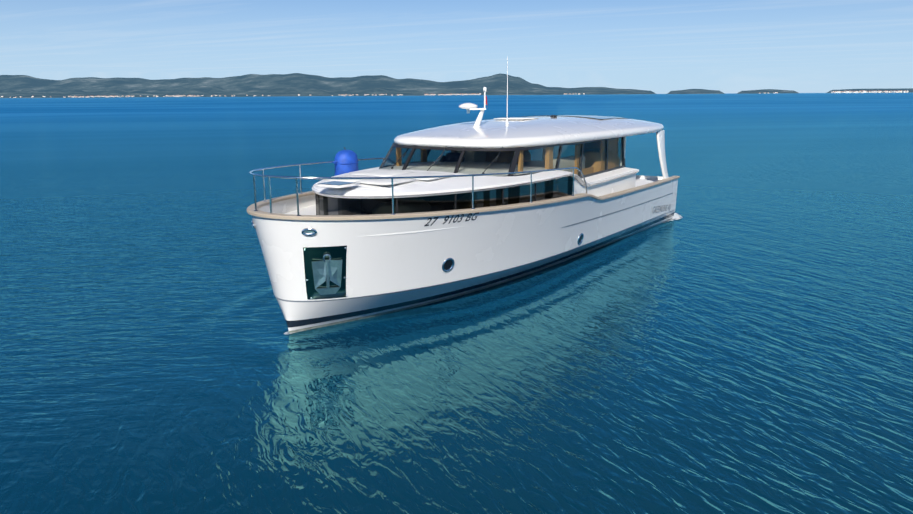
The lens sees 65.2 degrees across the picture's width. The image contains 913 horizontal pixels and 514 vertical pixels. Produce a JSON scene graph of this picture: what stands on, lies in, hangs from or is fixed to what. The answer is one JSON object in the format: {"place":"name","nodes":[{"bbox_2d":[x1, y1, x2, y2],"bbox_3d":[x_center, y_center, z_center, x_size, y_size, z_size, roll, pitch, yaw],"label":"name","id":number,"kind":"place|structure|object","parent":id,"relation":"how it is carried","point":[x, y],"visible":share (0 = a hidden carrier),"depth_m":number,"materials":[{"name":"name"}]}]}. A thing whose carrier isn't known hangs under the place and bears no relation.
{"place":"outdoors","nodes":[
{"label":"outdoors","id":0,"kind":"place"},
{"bbox_2d":[0,93,912,513],"bbox_3d":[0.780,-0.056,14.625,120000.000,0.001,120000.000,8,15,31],"label":"sea","id":1,"kind":"structure","parent":0,"point":[736,337],"depth_m":9.62,"materials":[{"name":"liquid"}]},
{"bbox_2d":[247,56,679,333],"bbox_3d":[0.842,-1.761,14.357,4.313,4.344,12.467,8,15,31],"label":"yacht","id":2,"kind":"object","parent":1,"relation":"on","point":[427,216],"visible":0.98,"depth_m":11.13,"materials":[{"name":"fiberglass"},{"name":"glass"},{"name":"wood"}]},
{"bbox_2d":[284,213,681,334],"bbox_3d":[1.229,-0.234,15.325,4.527,0.008,13.500,8,15,31],"label":"wake foam","id":3,"kind":"object","parent":1,"relation":"on","point":[676,216],"visible":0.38,"depth_m":18.68,"materials":[{"name":"white"}]},
{"bbox_2d":[0,73,912,97],"bbox_3d":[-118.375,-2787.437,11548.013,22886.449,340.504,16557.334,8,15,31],"label":"coast hills","id":4,"kind":"structure","parent":0,"point":[249,85],"depth_m":9515.50,"materials":[{"name":"green plant"}]},
{"bbox_2d":[1,90,907,97],"bbox_3d":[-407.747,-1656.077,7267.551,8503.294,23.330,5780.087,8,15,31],"label":"buildings","id":5,"kind":"structure","parent":4,"relation":"on","point":[899,91],"depth_m":7214.54,"materials":[{"name":"white"}]},
{"bbox_2d":[0,0,912,93],"label":"sky","id":6,"kind":"structure","parent":0,"point":[656,46],"materials":[{"name":"blue"}]}
]}

